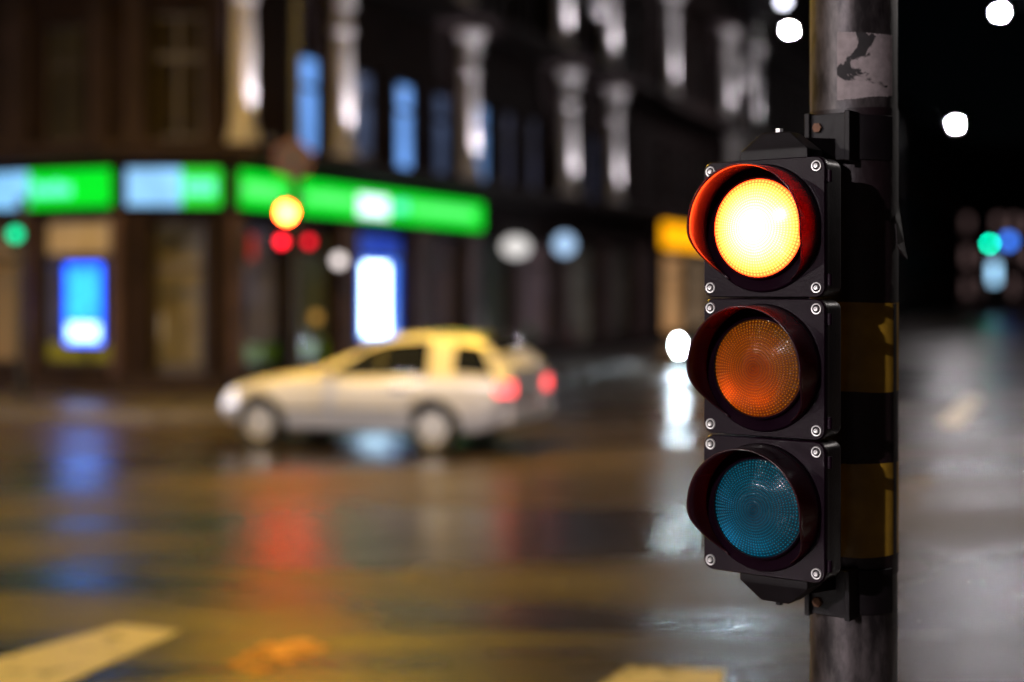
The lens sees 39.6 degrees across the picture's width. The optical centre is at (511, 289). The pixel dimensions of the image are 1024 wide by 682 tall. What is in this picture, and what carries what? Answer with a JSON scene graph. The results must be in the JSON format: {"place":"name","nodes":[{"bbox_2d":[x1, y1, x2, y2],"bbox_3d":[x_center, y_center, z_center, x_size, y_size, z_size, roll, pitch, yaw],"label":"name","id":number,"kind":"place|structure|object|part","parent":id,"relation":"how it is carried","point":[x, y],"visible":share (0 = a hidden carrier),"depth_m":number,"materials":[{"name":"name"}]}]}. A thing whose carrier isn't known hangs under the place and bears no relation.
{"place":"outdoors","nodes":[
{"label":"outdoors","id":0,"kind":"place"},
{"bbox_2d":[0,0,670,393],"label":"corner building","id":1,"kind":"structure","parent":0,"point":[524,118],"depth_m":25.76,"materials":[{"name":"paint"}]},
{"bbox_2d":[0,219,16,363],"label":"shop window","id":2,"kind":"structure","parent":1,"relation":"in","point":[8,253],"depth_m":25.06,"materials":[{"name":"brown glass"}]},
{"bbox_2d":[0,168,120,210],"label":"light box sign","id":3,"kind":"object","parent":1,"relation":"attached to","point":[72,189],"visible":1,"depth_m":23.16,"materials":[{"name":"green plastic"}]},
{"bbox_2d":[48,24,82,141],"bbox_3d":[-7.369,-3.425,23.699,0.873,1.950,0.092,0,0,23],"label":"window","id":4,"kind":"structure","parent":1,"relation":"in","point":[65,43],"depth_m":23.74,"materials":[{"name":"black"}]},
{"bbox_2d":[43,217,109,365],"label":"shop window","id":5,"kind":"structure","parent":1,"relation":"in","point":[74,239],"depth_m":23.77,"materials":[{"name":"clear glass"}]},
{"bbox_2d":[65,262,105,363],"bbox_3d":[-7.053,0.386,23.492,0.791,1.669,0.081,0,0,23],"label":"advertising screen","id":6,"kind":"object","parent":1,"relation":"attached to","point":[85,304],"visible":1,"depth_m":23.45,"materials":[{"name":"blue glass"}]},
{"bbox_2d":[127,167,222,207],"bbox_3d":[-5.426,-1.645,22.909,1.493,0.630,0.244,0,0,-4],"label":"light box sign","id":7,"kind":"object","parent":1,"relation":"attached to","point":[176,187],"visible":1,"depth_m":22.80,"materials":[{"name":"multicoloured plastic"}]},
{"bbox_2d":[153,14,201,138],"bbox_3d":[-5.444,-3.475,23.244,0.820,2.050,0.092,0,0,-4],"label":"window","id":8,"kind":"structure","parent":1,"relation":"in","point":[177,38],"depth_m":23.25,"materials":[{"name":"brown glass"}]},
{"bbox_2d":[152,220,204,374],"bbox_3d":[-5.460,0.260,23.705,0.914,2.820,0.841,0,0,0],"label":"entrance door","id":9,"kind":"structure","parent":1,"relation":"in","point":[176,267],"depth_m":24.08,"materials":[{"name":"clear glass"}]},
{"bbox_2d":[200,221,279,366],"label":"shop window","id":10,"kind":"structure","parent":1,"relation":"in","point":[262,275],"depth_m":24.89,"materials":[{"name":"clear glass"}]},
{"bbox_2d":[239,233,255,260],"bbox_3d":[-4.336,-0.700,23.302,0.195,0.440,0.220,0,0,23],"label":"wall box","id":11,"kind":"object","parent":1,"relation":"attached to","point":[247,246],"visible":1,"depth_m":23.21,"materials":[{"name":"red metal"}]},
{"bbox_2d":[228,169,290,211],"bbox_3d":[-4.204,-1.645,23.761,0.254,0.630,1.508,0,0,23],"label":"light box sign","id":12,"kind":"object","parent":1,"relation":"attached to","point":[255,190],"visible":0.8,"depth_m":23.46,"materials":[{"name":"green plastic"}]},
{"bbox_2d":[265,228,288,229],"bbox_3d":[-3.944,-0.939,24.119,0.514,0.220,0.196,0,0,34],"label":"wall lamp","id":13,"kind":"object","parent":1,"relation":"attached to","point":[276,229],"visible":0.38,"depth_m":24.09,"materials":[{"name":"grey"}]},
{"bbox_2d":[301,53,315,151],"bbox_3d":[-3.727,-3.350,25.723,0.092,1.800,1.000,0,0,23],"label":"window","id":14,"kind":"structure","parent":1,"relation":"in","point":[308,63],"depth_m":25.83,"materials":[{"name":"blue glass"}]},
{"bbox_2d":[301,310,320,322],"bbox_3d":[-3.568,0.474,25.116,0.415,0.220,0.196,0,0,11],"label":"wall lamp","id":15,"kind":"object","parent":1,"relation":"attached to","point":[315,316],"visible":0.92,"depth_m":25.04,"materials":[{"name":"brown"}]},
{"bbox_2d":[301,226,329,361],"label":"shop window","id":16,"kind":"structure","parent":1,"relation":"in","point":[315,270],"depth_m":26.41,"materials":[{"name":"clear glass"}]},
{"bbox_2d":[313,254,344,266],"bbox_3d":[-3.264,-0.528,25.551,0.623,0.230,0.216,0,0,33],"label":"wall lamp","id":17,"kind":"object","parent":1,"relation":"attached to","point":[338,260],"visible":1,"depth_m":25.38,"materials":[{"name":"grey"}]},
{"bbox_2d":[356,69,373,161],"bbox_3d":[-2.943,-3.350,27.537,0.092,1.800,1.000,0,0,23],"label":"window","id":18,"kind":"structure","parent":1,"relation":"in","point":[364,80],"depth_m":27.72,"materials":[{"name":"grey glass"}]},
{"bbox_2d":[360,259,395,345],"bbox_3d":[-2.649,0.333,28.017,0.090,1.834,1.428,0,0,23],"label":"advertising screen","id":19,"kind":"object","parent":1,"relation":"attached to","point":[377,298],"visible":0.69,"depth_m":27.92,"materials":[{"name":"grey"}]},
{"bbox_2d":[360,230,404,347],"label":"shop window","id":20,"kind":"structure","parent":1,"relation":"in","point":[374,245],"depth_m":29.12,"materials":[{"name":"blue glass"}]},
{"bbox_2d":[301,178,482,230],"bbox_3d":[-2.310,-1.625,28.140,0.254,0.630,7.816,0,0,23],"label":"light box sign","id":21,"kind":"object","parent":1,"relation":"attached to","point":[322,199],"visible":0.83,"depth_m":27.56,"materials":[{"name":"green plastic"}]},
{"bbox_2d":[398,81,413,168],"bbox_3d":[-2.271,-3.350,29.090,0.092,1.800,1.000,0,0,23],"label":"window","id":22,"kind":"structure","parent":1,"relation":"in","point":[405,91],"depth_m":29.29,"materials":[{"name":"blue glass"}]},
{"bbox_2d":[436,92,447,173],"bbox_3d":[-1.587,-3.350,30.671,0.092,1.800,1.000,0,0,23],"label":"window","id":23,"kind":"structure","parent":1,"relation":"in","point":[441,99],"depth_m":30.84,"materials":[{"name":"blue"}]},
{"bbox_2d":[432,236,456,331],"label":"shop window","id":24,"kind":"structure","parent":1,"relation":"in","point":[444,249],"depth_m":31.45,"materials":[{"name":"black glass"}]},
{"bbox_2d":[478,104,487,180],"bbox_3d":[-0.780,-3.350,32.536,0.092,1.800,1.000,0,0,23],"label":"window","id":25,"kind":"structure","parent":1,"relation":"in","point":[482,109],"depth_m":32.81,"materials":[{"name":"grey"}]},
{"bbox_2d":[481,240,506,333],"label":"shop window","id":26,"kind":"structure","parent":1,"relation":"in","point":[493,263],"depth_m":33.98,"materials":[{"name":"black glass"}]},
{"bbox_2d":[502,0,511,20],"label":"window","id":27,"kind":"structure","parent":1,"relation":"in","point":[506,4],"depth_m":34.12,"materials":[{"name":"black glass"}]},
{"bbox_2d":[503,111,512,184],"bbox_3d":[-0.196,-3.350,33.888,0.092,1.800,1.000,0,0,23],"label":"window","id":28,"kind":"structure","parent":1,"relation":"in","point":[507,117],"depth_m":34.12,"materials":[{"name":"grey glass"}]},
{"bbox_2d":[493,236,530,257],"bbox_3d":[-0.006,-0.985,32.665,0.872,0.518,0.407,0,0,0],"label":"shop lamp sign","id":29,"kind":"object","parent":1,"relation":"attached to","point":[514,246],"visible":1,"depth_m":32.56,"materials":[{"name":"white metal"}]},
{"bbox_2d":[529,118,537,189],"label":"window","id":30,"kind":"structure","parent":1,"relation":"in","point":[533,124],"depth_m":35.61,"materials":[{"name":"grey glass"}]},
{"bbox_2d":[526,243,550,342],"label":"shop window","id":31,"kind":"structure","parent":1,"relation":"in","point":[538,260],"depth_m":36.60,"materials":[{"name":"grey glass"}]},
{"bbox_2d":[534,0,543,34],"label":"window","id":32,"kind":"structure","parent":1,"relation":"in","point":[538,4],"depth_m":35.98,"materials":[{"name":"black glass"}]},
{"bbox_2d":[543,233,575,255],"bbox_3d":[1.169,-1.135,35.481,0.815,0.583,0.334,0,0,8],"label":"shop lamp sign","id":33,"kind":"object","parent":1,"relation":"attached to","point":[563,244],"visible":1,"depth_m":35.40,"materials":[{"name":"blue metal"}]},
{"bbox_2d":[570,247,592,341],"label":"shop window","id":34,"kind":"structure","parent":1,"relation":"in","point":[581,259],"depth_m":39.42,"materials":[{"name":"grey glass"}]},
{"bbox_2d":[590,10,593,55],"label":"window","id":35,"kind":"structure","parent":1,"relation":"in","point":[591,14],"depth_m":39.32,"materials":[{"name":"black glass"}]},
{"bbox_2d":[590,136,596,199],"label":"window","id":36,"kind":"structure","parent":1,"relation":"in","point":[593,140],"depth_m":39.61,"materials":[{"name":"grey glass"}]},
{"bbox_2d":[610,250,628,334],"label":"shop window","id":37,"kind":"structure","parent":1,"relation":"in","point":[619,259],"depth_m":42.27,"materials":[{"name":"black glass"}]},
{"bbox_2d":[630,1,635,74],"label":"window","id":38,"kind":"structure","parent":1,"relation":"in","point":[632,6],"depth_m":42.74,"materials":[{"name":"black glass"}]},
{"bbox_2d":[0,306,1006,409],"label":"pavement","id":39,"kind":"structure","parent":0,"point":[578,364],"depth_m":22.98,"materials":[{"name":"grey concrete"}]},
{"bbox_2d":[6,196,26,399],"bbox_3d":[-7.535,0.125,21.634,0.314,3.110,0.380,0,0,-19],"label":"traffic light","id":40,"kind":"object","parent":39,"relation":"on","point":[16,234],"visible":1,"depth_m":21.70,"materials":[{"name":"black metal"}]},
{"bbox_2d":[270,0,319,371],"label":"traffic light","id":41,"kind":"object","parent":39,"relation":"on","point":[295,241],"visible":0.99,"depth_m":20.29,"materials":[{"name":"black metal"}]},
{"bbox_2d":[273,139,312,178],"bbox_3d":[-3.099,-1.845,20.111,0.560,0.560,0.037,0,0,0],"label":"road sign","id":42,"kind":"object","parent":41,"relation":"attached to","point":[292,159],"visible":1,"depth_m":20.10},
{"bbox_2d":[0,307,1013,420],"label":"kerb","id":43,"kind":"structure","parent":39,"relation":"on","point":[120,415],"depth_m":19.64,"materials":[{"name":"concrete"}]},
{"bbox_2d":[753,16,792,298],"bbox_3d":[8.143,-3.374,44.456,1.588,10.349,0.312,0,0,-26],"label":"street lamp","id":44,"kind":"object","parent":39,"relation":"on","point":[789,25],"visible":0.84,"depth_m":44.13,"materials":[{"name":"black metal"}]},
{"bbox_2d":[899,117,957,325],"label":"street lamp","id":45,"kind":"object","parent":39,"relation":"on","point":[955,121],"visible":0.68,"depth_m":70.41,"materials":[{"name":"black metal"}]},
{"bbox_2d":[898,88,962,315],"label":"apartment house","id":46,"kind":"structure","parent":39,"relation":"on","point":[929,199],"depth_m":104.29,"materials":[{"name":"paint"}]},
{"bbox_2d":[0,303,1023,681],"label":"road","id":47,"kind":"structure","parent":0,"point":[218,543],"depth_m":10.09,"materials":[{"name":"grey asphalt"}]},
{"bbox_2d":[0,624,180,681],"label":"road marking","id":48,"kind":"object","parent":47,"relation":"on","point":[71,659],"visible":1,"depth_m":7.00,"materials":[{"name":"yellow paint"}]},
{"bbox_2d":[224,639,326,674],"bbox_3d":[-1.196,1.797,7.015,0.364,0.004,0.658,0,0,29],"label":"road marking","id":49,"kind":"object","parent":47,"relation":"on","point":[282,650],"visible":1,"depth_m":7.06,"materials":[{"name":"orange paint"}]},
{"bbox_2d":[222,331,552,452],"bbox_3d":[-1.493,1.140,16.677,3.738,1.320,1.915,0,0,20],"label":"car","id":50,"kind":"object","parent":47,"relation":"on","point":[436,392],"visible":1,"depth_m":15.85,"materials":[{"name":"silver metal"}]},
{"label":"side window","id":51,"kind":"part","parent":50,"relation":"part of","materials":[{"name":"black glass"}]},
{"bbox_3d":[-1.633,1.277,15.900,1.230,0.613,0.099,0,0,20],"label":"door","id":52,"kind":"part","parent":50,"relation":"part of","materials":[{"name":"silver metal"}]},
{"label":"side window","id":53,"kind":"part","parent":50,"relation":"part of","materials":[{"name":"black glass"}]},
{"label":"quarter window","id":54,"kind":"part","parent":50,"relation":"part of","materials":[{"name":"black glass"}]},
{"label":"rear window","id":55,"kind":"part","parent":50,"relation":"part of","materials":[{"name":"black glass"}]},
{"bbox_2d":[604,667,723,681],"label":"road marking","id":56,"kind":"object","parent":47,"relation":"on","point":[645,674],"visible":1,"depth_m":6.62,"materials":[{"name":"yellow paint"}]},
{"bbox_2d":[676,318,703,368],"bbox_3d":[5.039,1.140,33.397,1.915,1.320,3.738,0,0,23],"label":"car","id":57,"kind":"object","parent":47,"relation":"on","point":[684,342],"visible":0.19,"depth_m":32.28,"materials":[{"name":"paint"}]},
{"bbox_2d":[899,475,932,504],"bbox_3d":[3.645,1.797,12.836,0.244,0.004,1.909,0,0,22],"label":"road marking","id":58,"kind":"object","parent":47,"relation":"on","point":[914,484],"visible":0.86,"depth_m":13.12,"materials":[{"name":"white paint"}]},
{"bbox_2d":[937,395,983,425],"bbox_3d":[6.815,1.797,21.475,0.330,0.004,5.722,0,0,21],"label":"road marking","id":59,"kind":"object","parent":47,"relation":"on","point":[961,411],"visible":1,"depth_m":20.98,"materials":[{"name":"beige paint"}]},
{"bbox_2d":[985,257,1001,311],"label":"light column","id":60,"kind":"structure","parent":47,"relation":"on","point":[993,284],"depth_m":104.00,"materials":[{"name":"blue metal"}]},
{"bbox_2d":[987,228,999,256],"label":"traffic light","id":61,"kind":"object","parent":47,"relation":"on","point":[989,243],"visible":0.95,"depth_m":108.14,"materials":[{"name":"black metal"}]},
{"bbox_2d":[1002,235,1013,313],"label":"road sign","id":62,"kind":"object","parent":47,"relation":"on","point":[1007,241],"visible":1,"depth_m":106.07,"materials":[{"name":"blue metal"}]},
{"bbox_2d":[646,0,809,343],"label":"neighbouring building","id":63,"kind":"structure","parent":0,"point":[700,64],"depth_m":48.84,"materials":[{"name":"paint"}]},
{"bbox_2d":[655,16,657,81],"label":"window","id":64,"kind":"structure","parent":63,"relation":"in","point":[656,18],"depth_m":44.92,"materials":[{"name":"black glass"}]},
{"bbox_2d":[655,143,660,200],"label":"window","id":65,"kind":"structure","parent":63,"relation":"in","point":[657,147],"depth_m":45.02,"materials":[{"name":"black glass"}]},
{"bbox_2d":[664,254,683,333],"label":"shop window","id":66,"kind":"structure","parent":63,"relation":"in","point":[673,264],"depth_m":47.53,"materials":[{"name":"orange glass"}]},
{"bbox_2d":[653,222,695,251],"bbox_3d":[5.645,-1.715,46.596,0.305,0.870,5.809,0,0,23],"label":"orange shop sign","id":67,"kind":"object","parent":63,"relation":"attached to","point":[669,236],"visible":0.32,"depth_m":44.77,"materials":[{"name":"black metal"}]},
{"bbox_2d":[673,149,677,203],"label":"window","id":68,"kind":"structure","parent":63,"relation":"in","point":[675,152],"depth_m":46.81,"materials":[{"name":"black glass"}]},
{"bbox_2d":[676,28,677,87],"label":"window","id":69,"kind":"structure","parent":63,"relation":"in","point":[676,28],"depth_m":46.89,"materials":[{"name":"grey glass"}]},
{"bbox_2d":[690,154,694,202],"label":"window","id":70,"kind":"structure","parent":63,"relation":"in","point":[692,157],"depth_m":48.64,"materials":[{"name":"black glass"}]},
{"bbox_2d":[690,36,694,97],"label":"window","id":71,"kind":"structure","parent":63,"relation":"in","point":[692,41],"depth_m":48.64,"materials":[{"name":"black glass"}]},
{"bbox_2d":[692,256,703,328],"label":"shop window","id":72,"kind":"structure","parent":63,"relation":"in","point":[697,262],"depth_m":49.81,"materials":[{"name":"brown glass"}]},
{"bbox_2d":[706,46,709,104],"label":"window","id":73,"kind":"structure","parent":63,"relation":"in","point":[707,48],"depth_m":50.38,"materials":[{"name":"black glass"}]},
{"bbox_2d":[721,0,723,10],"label":"window","id":74,"kind":"structure","parent":63,"relation":"in","point":[722,1],"depth_m":52.25,"materials":[{"name":"black glass"}]},
{"bbox_2d":[734,62,737,116],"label":"window","id":75,"kind":"structure","parent":63,"relation":"in","point":[735,64],"depth_m":53.99,"materials":[{"name":"grey glass"}]},
{"bbox_2d":[734,0,737,20],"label":"window","id":76,"kind":"structure","parent":63,"relation":"in","point":[735,1],"depth_m":54.07,"materials":[{"name":"black glass"}]},
{"bbox_2d":[747,0,749,28],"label":"window","id":77,"kind":"structure","parent":63,"relation":"in","point":[748,1],"depth_m":55.84,"materials":[{"name":"black glass"}]},
{"bbox_2d":[759,76,761,127],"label":"window","id":78,"kind":"structure","parent":63,"relation":"in","point":[760,79],"depth_m":57.64,"materials":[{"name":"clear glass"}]},
{"bbox_2d":[759,0,761,36],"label":"window","id":79,"kind":"structure","parent":63,"relation":"in","point":[760,1],"depth_m":57.64,"materials":[{"name":"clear glass"}]},
{"bbox_2d":[770,83,772,132],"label":"window","id":80,"kind":"structure","parent":63,"relation":"in","point":[771,85],"depth_m":59.42,"materials":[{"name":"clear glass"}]},
{"bbox_2d":[770,6,772,44],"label":"window","id":81,"kind":"structure","parent":63,"relation":"in","point":[771,8],"depth_m":59.42,"materials":[{"name":"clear glass"}]},
{"bbox_2d":[781,89,782,127],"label":"window","id":82,"kind":"structure","parent":63,"relation":"in","point":[781,89],"depth_m":61.16,"materials":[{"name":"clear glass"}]},
{"bbox_2d":[781,14,782,51],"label":"window","id":83,"kind":"structure","parent":63,"relation":"in","point":[781,14],"depth_m":61.16,"materials":[{"name":"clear glass"}]},
{"bbox_2d":[780,0,786,4],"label":"wall lamp","id":84,"kind":"object","parent":63,"relation":"attached to","point":[783,2],"visible":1,"depth_m":57.77,"materials":[{"name":"grey"}]},
{"bbox_2d":[791,95,792,131],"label":"window","id":85,"kind":"structure","parent":63,"relation":"in","point":[791,95],"depth_m":62.99,"materials":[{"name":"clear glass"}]},
{"bbox_2d":[791,23,792,58],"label":"window","id":86,"kind":"structure","parent":63,"relation":"in","point":[792,23],"depth_m":62.99,"materials":[{"name":"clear glass"}]},
{"bbox_2d":[800,100,801,134],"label":"window","id":87,"kind":"structure","parent":63,"relation":"in","point":[800,100],"depth_m":64.72,"materials":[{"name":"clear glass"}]},
{"bbox_2d":[800,30,801,64],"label":"window","id":88,"kind":"structure","parent":63,"relation":"in","point":[800,30],"depth_m":64.72,"materials":[{"name":"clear glass"}]},
{"bbox_2d":[809,37,809,70],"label":"window","id":89,"kind":"structure","parent":63,"relation":"in","point":[809,37],"depth_m":66.55,"materials":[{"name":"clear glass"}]},
{"bbox_2d":[898,0,1023,143],"label":"sky","id":90,"kind":"structure","parent":0,"point":[963,60],"materials":[{"name":"black"}]},
{"bbox_2d":[959,144,1023,302],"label":"apartment house","id":91,"kind":"structure","parent":0,"point":[991,189],"depth_m":201.09,"materials":[{"name":"stone"}]},
{"bbox_2d":[964,278,970,295],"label":"window","id":92,"kind":"structure","parent":91,"relation":"in","point":[967,281],"depth_m":201.07,"materials":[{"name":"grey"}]},
{"bbox_2d":[964,247,970,264],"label":"window","id":93,"kind":"structure","parent":91,"relation":"in","point":[967,250],"depth_m":201.07,"materials":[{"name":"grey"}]},
{"bbox_2d":[964,216,970,232],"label":"window","id":94,"kind":"structure","parent":91,"relation":"in","point":[967,219],"depth_m":201.07,"materials":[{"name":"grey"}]},
{"bbox_2d":[964,185,970,201],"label":"window","id":95,"kind":"structure","parent":91,"relation":"in","point":[967,188],"depth_m":201.07,"materials":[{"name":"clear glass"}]},
{"bbox_2d":[964,154,970,170],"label":"window","id":96,"kind":"structure","parent":91,"relation":"in","point":[967,157],"depth_m":201.07,"materials":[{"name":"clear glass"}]},
{"bbox_2d":[980,278,984,295],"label":"window","id":97,"kind":"structure","parent":91,"relation":"in","point":[982,280],"depth_m":201.22,"materials":[{"name":"grey"}]},
{"bbox_2d":[980,247,985,264],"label":"window","id":98,"kind":"structure","parent":91,"relation":"in","point":[982,249],"depth_m":201.22,"materials":[{"name":"teal"}]},
{"bbox_2d":[980,216,985,232],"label":"window","id":99,"kind":"structure","parent":91,"relation":"in","point":[982,218],"depth_m":201.22,"materials":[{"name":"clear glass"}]},
{"bbox_2d":[980,185,985,201],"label":"window","id":100,"kind":"structure","parent":91,"relation":"in","point":[982,187],"depth_m":201.22,"materials":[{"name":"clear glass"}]},
{"bbox_2d":[980,154,985,170],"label":"window","id":101,"kind":"structure","parent":91,"relation":"in","point":[982,156],"depth_m":201.22,"materials":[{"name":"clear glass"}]},
{"bbox_2d":[995,247,1001,256],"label":"window","id":102,"kind":"structure","parent":91,"relation":"in","point":[996,248],"depth_m":201.32,"materials":[{"name":"teal glass"}]},
{"bbox_2d":[995,216,1001,232],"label":"window","id":103,"kind":"structure","parent":91,"relation":"in","point":[998,219],"depth_m":201.32,"materials":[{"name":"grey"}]},
{"bbox_2d":[995,185,1001,201],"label":"window","id":104,"kind":"structure","parent":91,"relation":"in","point":[998,188],"depth_m":201.32,"materials":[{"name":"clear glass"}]},
{"bbox_2d":[995,154,1001,170],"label":"window","id":105,"kind":"structure","parent":91,"relation":"in","point":[998,157],"depth_m":201.32,"materials":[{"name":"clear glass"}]},
{"bbox_2d":[1010,278,1016,295],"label":"window","id":106,"kind":"structure","parent":91,"relation":"in","point":[1013,281],"depth_m":201.47,"materials":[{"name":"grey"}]},
{"bbox_2d":[1010,247,1016,264],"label":"window","id":107,"kind":"structure","parent":91,"relation":"in","point":[1013,250],"depth_m":201.47,"materials":[{"name":"blue"}]},
{"bbox_2d":[1010,216,1016,232],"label":"window","id":108,"kind":"structure","parent":91,"relation":"in","point":[1013,219],"depth_m":201.47,"materials":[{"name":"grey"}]},
{"bbox_2d":[1010,185,1016,201],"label":"window","id":109,"kind":"structure","parent":91,"relation":"in","point":[1013,188],"depth_m":201.47,"materials":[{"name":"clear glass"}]},
{"bbox_2d":[1010,154,1016,170],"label":"window","id":110,"kind":"structure","parent":91,"relation":"in","point":[1013,157],"depth_m":201.47,"materials":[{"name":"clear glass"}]},
{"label":"pavement","id":111,"kind":"structure","parent":0,"visible":0},
{"bbox_2d":[996,0,1023,13],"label":"street lamp","id":112,"kind":"object","parent":111,"relation":"on","point":[1000,9],"visible":1,"depth_m":41.95,"materials":[{"name":"white glass"}]},
{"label":"pavement","id":113,"kind":"structure","parent":0,"visible":0},
{"bbox_2d":[687,0,907,681],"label":"traffic light","id":114,"kind":"object","parent":113,"relation":"on","point":[793,493],"visible":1,"depth_m":3.07,"materials":[{"name":"metal"}]}
]}

